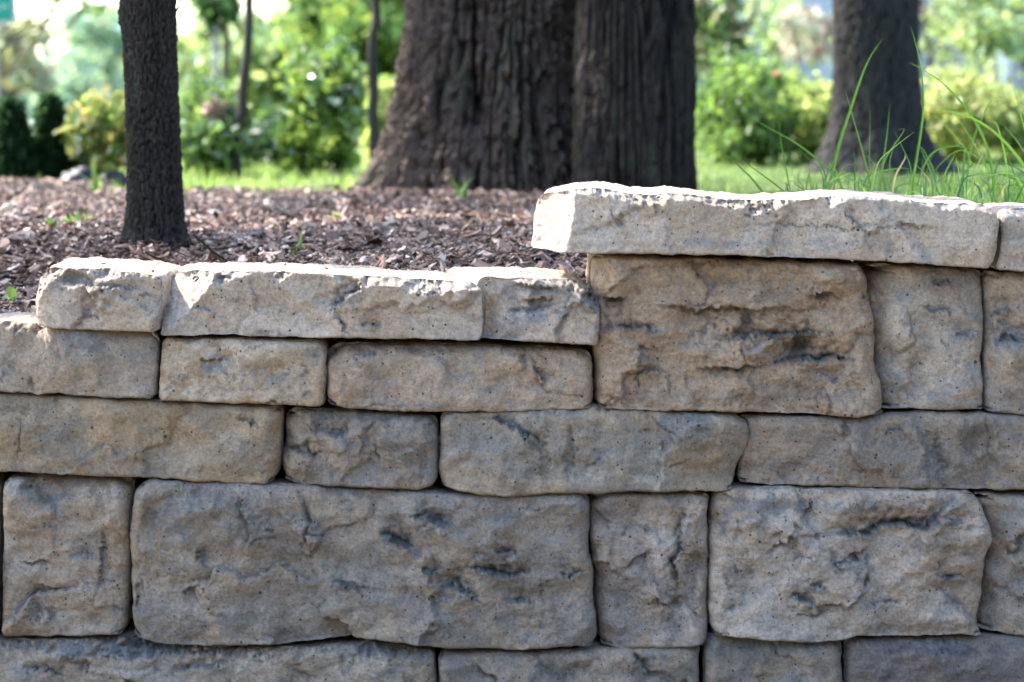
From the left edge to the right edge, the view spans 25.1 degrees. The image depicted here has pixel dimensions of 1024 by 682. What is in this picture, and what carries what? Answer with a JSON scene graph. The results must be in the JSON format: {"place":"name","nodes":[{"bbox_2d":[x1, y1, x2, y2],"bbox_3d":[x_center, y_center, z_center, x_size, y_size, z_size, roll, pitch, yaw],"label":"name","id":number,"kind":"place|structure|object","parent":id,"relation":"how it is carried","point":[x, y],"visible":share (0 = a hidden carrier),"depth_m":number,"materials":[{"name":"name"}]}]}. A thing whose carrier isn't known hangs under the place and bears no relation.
{"place":"outdoors","nodes":[
{"label":"outdoors","id":0,"kind":"place"},
{"bbox_2d":[27,109,289,133],"bbox_3d":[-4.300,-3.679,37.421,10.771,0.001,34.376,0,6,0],"label":"flowers","id":1,"kind":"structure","parent":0,"point":[32,120],"depth_m":30.34,"materials":[{"name":"plant"}]},
{"bbox_2d":[213,25,219,82],"bbox_3d":[-2.412,-3.808,18.900,0.240,4.350,0.235,0,6,0],"label":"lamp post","id":2,"kind":"object","parent":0,"point":[216,59],"visible":0.29,"depth_m":19.04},
{"bbox_2d":[0,147,1022,193],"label":"lawn grass","id":3,"kind":"structure","parent":0,"point":[265,181],"depth_m":10.17,"materials":[{"name":"green plant"}]},
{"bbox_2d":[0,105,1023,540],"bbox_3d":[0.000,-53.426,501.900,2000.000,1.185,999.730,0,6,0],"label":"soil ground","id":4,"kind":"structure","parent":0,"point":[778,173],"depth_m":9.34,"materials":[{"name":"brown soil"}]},
{"bbox_2d":[0,0,15,23],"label":"street sign","id":5,"kind":"object","parent":4,"relation":"on","point":[7,11],"visible":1,"depth_m":13.95,"materials":[{"name":"teal"}]},
{"bbox_2d":[0,93,45,182],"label":"conifer shrub","id":6,"kind":"object","parent":4,"relation":"on","point":[17,154],"visible":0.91,"depth_m":9.71,"materials":[{"name":"green plant"}]},
{"bbox_2d":[0,9,57,97],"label":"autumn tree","id":7,"kind":"object","parent":4,"relation":"on","point":[35,74],"visible":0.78,"depth_m":27.78,"materials":[{"name":"green plant"}]},
{"bbox_2d":[21,91,36,113],"bbox_3d":[-9.021,-3.748,37.991,3.571,2.898,7.465,0,6,0],"label":"distant tree","id":8,"kind":"object","parent":4,"relation":"on","point":[28,96],"visible":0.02,"depth_m":38.19,"materials":[{"name":"green plant"}]},
{"bbox_2d":[30,88,79,182],"bbox_3d":[-1.977,-0.850,9.859,0.252,0.470,0.263,0,6,0],"label":"conifer shrub","id":9,"kind":"object","parent":4,"relation":"on","point":[54,160],"visible":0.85,"depth_m":9.81,"materials":[{"name":"green plant"}]},
{"bbox_2d":[0,0,118,76],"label":"broadleaf tree","id":10,"kind":"object","parent":4,"relation":"on","point":[97,8],"visible":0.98,"depth_m":15.45,"materials":[{"name":"green plant"}]},
{"bbox_2d":[62,211,91,222],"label":"weed plant","id":11,"kind":"object","parent":4,"relation":"on","point":[77,215],"visible":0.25,"depth_m":6.29,"materials":[{"name":"green plant"}]},
{"bbox_2d":[61,166,101,180],"bbox_3d":[-1.781,-0.648,9.485,0.183,0.153,0.140,0,6,0],"label":"boulder","id":12,"kind":"object","parent":4,"relation":"on","point":[86,172],"visible":0.41,"depth_m":9.44,"materials":[{"name":"grey stone"}]},
{"bbox_2d":[70,154,104,191],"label":"weed plant","id":13,"kind":"object","parent":4,"relation":"on","point":[96,184],"visible":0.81,"depth_m":8.21,"materials":[{"name":"green plant"}]},
{"bbox_2d":[50,85,126,174],"bbox_3d":[-1.762,-0.855,9.835,0.438,0.483,0.613,2,7,20],"label":"leafy shrub","id":14,"kind":"object","parent":4,"relation":"on","point":[97,119],"visible":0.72,"depth_m":9.69,"materials":[{"name":"green plant"}]},
{"bbox_2d":[31,0,190,109],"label":"distant tree","id":15,"kind":"object","parent":4,"relation":"on","point":[89,59],"visible":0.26,"depth_m":48.72,"materials":[{"name":"green plant"}]},
{"bbox_2d":[100,170,126,189],"bbox_3d":[-1.665,-0.656,9.581,0.163,0.117,0.128,0,6,0],"label":"boulder","id":16,"kind":"object","parent":4,"relation":"on","point":[117,176],"visible":0.41,"depth_m":9.54,"materials":[{"name":"grey stone"}]},
{"bbox_2d":[117,0,193,249],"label":"young tree","id":17,"kind":"object","parent":4,"relation":"on","point":[155,204],"visible":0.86,"depth_m":5.62,"materials":[{"name":"brown plant"}]},
{"bbox_2d":[201,210,217,213],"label":"dry leaf","id":18,"kind":"object","parent":4,"relation":"on","point":[210,212],"visible":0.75,"depth_m":6.68,"materials":[{"name":"white plant"}]},
{"bbox_2d":[200,94,228,174],"bbox_3d":[-1.393,-0.968,10.759,0.138,0.383,0.136,0,6,0],"label":"flower head","id":19,"kind":"object","parent":4,"relation":"on","point":[217,113],"visible":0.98,"depth_m":10.72},
{"bbox_2d":[187,0,244,88],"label":"broadleaf tree","id":20,"kind":"object","parent":4,"relation":"on","point":[209,13],"visible":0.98,"depth_m":17.25,"materials":[{"name":"green plant"}]},
{"bbox_2d":[180,76,267,176],"bbox_3d":[-1.444,-1.006,10.975,0.532,0.521,1.016,0,6,0],"label":"leafy shrub","id":21,"kind":"object","parent":4,"relation":"on","point":[203,145],"visible":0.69,"depth_m":10.73,"materials":[{"name":"green plant"}]},
{"bbox_2d":[178,14,284,126],"bbox_3d":[-3.120,-2.742,25.377,1.625,1.950,3.550,0,6,0],"label":"broadleaf tree","id":22,"kind":"object","parent":4,"relation":"on","point":[269,108],"visible":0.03,"depth_m":24.93,"materials":[{"name":"green plant"}]},
{"bbox_2d":[177,4,298,113],"bbox_3d":[-2.475,-2.612,21.352,2.103,1.899,2.796,0,6,0],"label":"broadleaf tree","id":23,"kind":"object","parent":4,"relation":"on","point":[194,47],"visible":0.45,"depth_m":20.66,"materials":[{"name":"green plant"}]},
{"bbox_2d":[230,0,253,178],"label":"young tree","id":24,"kind":"object","parent":4,"relation":"on","point":[239,119],"visible":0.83,"depth_m":10.68,"materials":[{"name":"brown plant"}]},
{"bbox_2d":[241,119,305,168],"bbox_3d":[-1.341,-1.032,12.292,0.742,0.323,0.946,0,6,0],"label":"leafy shrub","id":25,"kind":"object","parent":4,"relation":"on","point":[265,148],"visible":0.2,"depth_m":12.11,"materials":[{"name":"green plant"}]},
{"bbox_2d":[0,176,586,312],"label":"bark mulch","id":26,"kind":"object","parent":4,"relation":"on","point":[325,227],"visible":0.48,"depth_m":5.97,"materials":[{"name":"brown wood"}]},
{"bbox_2d":[2,286,16,304],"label":"weed plant","id":27,"kind":"object","parent":26,"relation":"on","point":[11,293],"visible":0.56,"depth_m":5.18,"materials":[{"name":"green plant"}]},
{"bbox_2d":[46,218,56,227],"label":"weed plant","id":28,"kind":"object","parent":26,"relation":"on","point":[51,221],"visible":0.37,"depth_m":6.17,"materials":[{"name":"green plant"}]},
{"bbox_2d":[147,253,166,262],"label":"twig","id":29,"kind":"object","parent":26,"relation":"on","point":[156,257],"visible":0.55,"depth_m":4.90,"materials":[{"name":"brown wood"}]},
{"bbox_2d":[175,251,226,262],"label":"twig","id":30,"kind":"object","parent":26,"relation":"on","point":[194,258],"visible":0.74,"depth_m":4.90,"materials":[{"name":"brown wood"}]},
{"bbox_2d":[192,233,226,261],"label":"twig","id":31,"kind":"object","parent":26,"relation":"on","point":[204,244],"visible":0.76,"depth_m":4.91,"materials":[{"name":"brown wood"}]},
{"bbox_2d":[289,234,303,254],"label":"weed plant","id":32,"kind":"object","parent":26,"relation":"on","point":[297,245],"visible":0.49,"depth_m":5.47,"materials":[{"name":"green plant"}]},
{"bbox_2d":[503,222,515,226],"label":"dry leaf","id":33,"kind":"object","parent":26,"relation":"on","point":[509,224],"visible":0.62,"depth_m":6.05,"materials":[{"name":"brown plant"}]},
{"bbox_2d":[269,35,367,177],"bbox_3d":[-0.912,-1.112,11.122,0.534,0.734,1.003,0,6,0],"label":"leafy shrub","id":34,"kind":"object","parent":4,"relation":"on","point":[325,100],"visible":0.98,"depth_m":11.00,"materials":[{"name":"green plant"}]},
{"bbox_2d":[264,0,404,88],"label":"broadleaf tree","id":35,"kind":"object","parent":4,"relation":"on","point":[321,24],"visible":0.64,"depth_m":18.79,"materials":[{"name":"green plant"}]},
{"bbox_2d":[367,0,380,159],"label":"young tree","id":36,"kind":"object","parent":4,"relation":"on","point":[372,111],"visible":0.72,"depth_m":10.61,"materials":[{"name":"brown plant"}]},
{"bbox_2d":[356,74,394,157],"bbox_3d":[-0.664,-1.176,12.507,0.379,0.555,1.055,0,6,0],"label":"leafy shrub","id":37,"kind":"object","parent":4,"relation":"on","point":[386,90],"visible":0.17,"depth_m":12.29,"materials":[{"name":"green plant"}]},
{"bbox_2d":[382,220,392,225],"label":"dry leaf","id":38,"kind":"object","parent":4,"relation":"on","point":[387,222],"visible":0.5,"depth_m":6.08,"materials":[{"name":"grey plant"}]},
{"bbox_2d":[447,174,472,199],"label":"weed plant","id":39,"kind":"object","parent":4,"relation":"on","point":[463,190],"visible":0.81,"depth_m":7.73,"materials":[{"name":"green plant"}]},
{"bbox_2d":[352,0,697,194],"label":"oak tree","id":40,"kind":"object","parent":4,"relation":"on","point":[517,95],"visible":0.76,"depth_m":8.40,"materials":[{"name":"brown plant"}]},
{"bbox_2d":[696,66,707,94],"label":"distant tree","id":41,"kind":"object","parent":4,"relation":"on","point":[699,84],"depth_m":62.27,"materials":[{"name":"green plant"}]},
{"bbox_2d":[694,0,751,145],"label":"broadleaf tree","id":42,"kind":"object","parent":4,"relation":"on","point":[714,24],"visible":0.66,"depth_m":14.78,"materials":[{"name":"green plant"}]},
{"bbox_2d":[695,34,805,164],"bbox_3d":[1.208,-1.250,12.244,0.654,0.783,1.405,0,6,0],"label":"leafy shrub","id":43,"kind":"object","parent":4,"relation":"on","point":[727,94],"visible":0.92,"depth_m":11.85,"materials":[{"name":"green plant"}]},
{"bbox_2d":[710,0,831,120],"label":"broadleaf tree","id":44,"kind":"object","parent":4,"relation":"on","point":[771,37],"visible":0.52,"depth_m":19.33,"materials":[{"name":"green plant"}]},
{"bbox_2d":[771,71,777,168],"bbox_3d":[1.308,-1.085,11.444,0.032,0.531,0.042,0,6,0],"label":"trunk","id":45,"kind":"object","parent":4,"relation":"on","point":[775,75],"visible":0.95,"depth_m":11.44,"materials":[{"name":"plant"}]},
{"bbox_2d":[767,58,831,162],"bbox_3d":[1.625,-1.227,12.548,0.704,0.639,1.370,0,6,0],"label":"leafy shrub","id":46,"kind":"object","parent":4,"relation":"on","point":[813,104],"visible":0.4,"depth_m":12.24,"materials":[{"name":"green plant"}]},
{"bbox_2d":[770,4,831,87],"bbox_3d":[2.099,-1.895,16.602,0.510,1.080,1.090,0,6,0],"label":"broadleaf tree","id":47,"kind":"object","parent":4,"relation":"on","point":[808,26],"visible":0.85,"depth_m":16.39,"materials":[{"name":"green plant"}]},
{"bbox_2d":[723,0,1023,103],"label":"house","id":48,"kind":"structure","parent":4,"relation":"on","point":[1014,69],"depth_m":50.05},
{"bbox_2d":[763,21,788,61],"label":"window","id":49,"kind":"structure","parent":48,"relation":"in","point":[769,59],"depth_m":49.98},
{"bbox_2d":[803,0,962,175],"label":"oak tree","id":50,"kind":"object","parent":4,"relation":"on","point":[891,76],"visible":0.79,"depth_m":10.46,"materials":[{"name":"brown plant"}]},
{"bbox_2d":[919,0,1023,104],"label":"broadleaf tree","id":51,"kind":"object","parent":4,"relation":"on","point":[927,38],"visible":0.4,"depth_m":20.34,"materials":[{"name":"green plant"}]},
{"bbox_2d":[921,54,1022,163],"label":"leafy shrub","id":52,"kind":"object","parent":4,"relation":"on","point":[976,92],"visible":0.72,"depth_m":12.05,"materials":[{"name":"green plant"}]},
{"bbox_2d":[927,0,1023,68],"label":"broadleaf tree","id":53,"kind":"object","parent":4,"relation":"on","point":[981,32],"visible":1,"depth_m":16.76,"materials":[{"name":"green plant"}]},
{"bbox_2d":[976,79,1023,159],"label":"leafy shrub","id":54,"kind":"object","parent":4,"relation":"on","point":[1014,145],"visible":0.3,"depth_m":12.41,"materials":[{"name":"green plant"}]},
{"bbox_2d":[16,0,1023,76],"label":"sky","id":55,"kind":"structure","parent":0,"point":[184,5],"materials":[{"name":"white"}]},
{"bbox_2d":[815,46,823,77],"bbox_3d":[1.859,-1.446,13.924,0.067,0.679,0.049,2,6,16],"label":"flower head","id":56,"kind":"object","parent":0,"point":[821,49],"visible":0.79,"depth_m":13.90},
{"bbox_2d":[723,29,1023,202],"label":"tall grass","id":57,"kind":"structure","parent":0,"point":[828,185],"depth_m":5.30,"materials":[{"name":"green plant"}]},
{"bbox_2d":[864,165,1023,204],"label":"rough grass","id":58,"kind":"structure","parent":0,"point":[976,191],"depth_m":5.57,"materials":[{"name":"green plant"}]},
{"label":"gravel path","id":59,"kind":"structure","parent":0,"visible":0},
{"bbox_2d":[0,618,438,681],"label":"wall block","id":60,"kind":"structure","parent":59,"relation":"on","point":[127,654],"depth_m":4.69,"materials":[{"name":"stone"}]},
{"bbox_2d":[0,471,16,626],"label":"wall block","id":61,"kind":"structure","parent":60,"relation":"on","point":[5,477],"depth_m":4.74,"materials":[{"name":"stone"}]},
{"bbox_2d":[2,472,146,636],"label":"wall block","id":62,"kind":"structure","parent":60,"relation":"on","point":[67,564],"depth_m":4.69,"materials":[{"name":"stone"}]},
{"bbox_2d":[438,628,699,681],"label":"wall block","id":63,"kind":"structure","parent":59,"relation":"on","point":[597,660],"depth_m":4.70,"materials":[{"name":"stone"}]},
{"bbox_2d":[129,468,596,649],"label":"wall block","id":64,"kind":"structure","parent":63,"relation":"on","point":[280,558],"depth_m":4.67,"materials":[{"name":"stone"}]},
{"bbox_2d":[0,391,292,483],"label":"wall block","id":65,"kind":"structure","parent":64,"relation":"on","point":[83,435],"depth_m":4.65,"materials":[{"name":"stone"}]},
{"bbox_2d":[0,312,167,398],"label":"wall block","id":66,"kind":"structure","parent":65,"relation":"on","point":[36,358],"depth_m":4.63,"materials":[{"name":"stone"}]},
{"bbox_2d":[36,257,181,331],"bbox_3d":[-0.822,-0.098,4.714,0.282,0.135,0.276,0,6,0],"label":"coping stone","id":67,"kind":"object","parent":66,"relation":"on","point":[95,294],"visible":0.93,"depth_m":4.60,"materials":[{"name":"beige stone"}]},
{"bbox_2d":[282,396,440,489],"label":"wall block","id":68,"kind":"structure","parent":64,"relation":"on","point":[326,443],"depth_m":4.66,"materials":[{"name":"stone"}]},
{"bbox_2d":[159,334,333,406],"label":"wall block","id":69,"kind":"structure","parent":68,"relation":"on","point":[240,369],"depth_m":4.63,"materials":[{"name":"stone"}]},
{"bbox_2d":[438,393,748,496],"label":"wall block","id":70,"kind":"structure","parent":64,"relation":"on","point":[595,447],"depth_m":4.65,"materials":[{"name":"stone"}]},
{"bbox_2d":[326,338,592,411],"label":"wall block","id":71,"kind":"structure","parent":70,"relation":"on","point":[442,375],"depth_m":4.64,"materials":[{"name":"stone"}]},
{"bbox_2d":[161,262,483,340],"bbox_3d":[-0.383,-0.084,4.708,0.652,0.144,0.273,0,6,0],"label":"coping stone","id":72,"kind":"object","parent":71,"relation":"on","point":[308,300],"visible":1,"depth_m":4.61,"materials":[{"name":"beige stone"}]},
{"bbox_2d":[445,266,599,344],"bbox_3d":[0.012,-0.075,4.719,0.330,0.143,0.254,0,6,0],"label":"coping stone","id":73,"kind":"object","parent":71,"relation":"on","point":[533,304],"visible":0.8,"depth_m":4.62,"materials":[{"name":"beige stone"}]},
{"bbox_2d":[588,490,708,647],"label":"wall block","id":74,"kind":"structure","parent":63,"relation":"on","point":[649,552],"depth_m":4.69,"materials":[{"name":"stone"}]},
{"bbox_2d":[698,622,843,681],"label":"wall block","id":75,"kind":"structure","parent":59,"relation":"on","point":[726,659],"depth_m":4.71,"materials":[{"name":"stone"}]},
{"bbox_2d":[706,473,991,642],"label":"wall block","id":76,"kind":"structure","parent":75,"relation":"on","point":[803,564],"depth_m":4.67,"materials":[{"name":"stone"}]},
{"bbox_2d":[840,627,1023,681],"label":"wall block","id":77,"kind":"structure","parent":59,"relation":"on","point":[985,655],"depth_m":4.70,"materials":[{"name":"stone"}]},
{"bbox_2d":[968,488,1023,635],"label":"wall block","id":78,"kind":"structure","parent":77,"relation":"on","point":[1001,606],"depth_m":4.71,"materials":[{"name":"stone"}]},
{"bbox_2d":[735,407,1023,490],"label":"wall block","id":79,"kind":"structure","parent":78,"relation":"on","point":[913,448],"depth_m":4.66,"materials":[{"name":"stone"}]},
{"bbox_2d":[585,253,882,417],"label":"wall block","id":80,"kind":"structure","parent":79,"relation":"on","point":[719,333],"depth_m":4.63,"materials":[{"name":"stone"}]},
{"bbox_2d":[850,260,983,409],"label":"wall block","id":81,"kind":"structure","parent":79,"relation":"on","point":[928,325],"depth_m":4.65,"materials":[{"name":"stone"}]},
{"bbox_2d":[531,181,998,267],"bbox_3d":[0.505,-0.241,4.697,0.933,0.165,0.298,0,6,0],"label":"coping stone","id":82,"kind":"object","parent":81,"relation":"on","point":[597,217],"visible":1,"depth_m":4.57,"materials":[{"name":"beige stone"}]},
{"bbox_2d":[971,267,1023,414],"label":"wall block","id":83,"kind":"structure","parent":79,"relation":"on","point":[1002,352],"depth_m":4.64,"materials":[{"name":"stone"}]},
{"bbox_2d":[984,202,1023,271],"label":"coping stone","id":84,"kind":"object","parent":83,"relation":"on","point":[1009,254],"visible":0.71,"depth_m":4.58,"materials":[{"name":"beige stone"}]}
]}

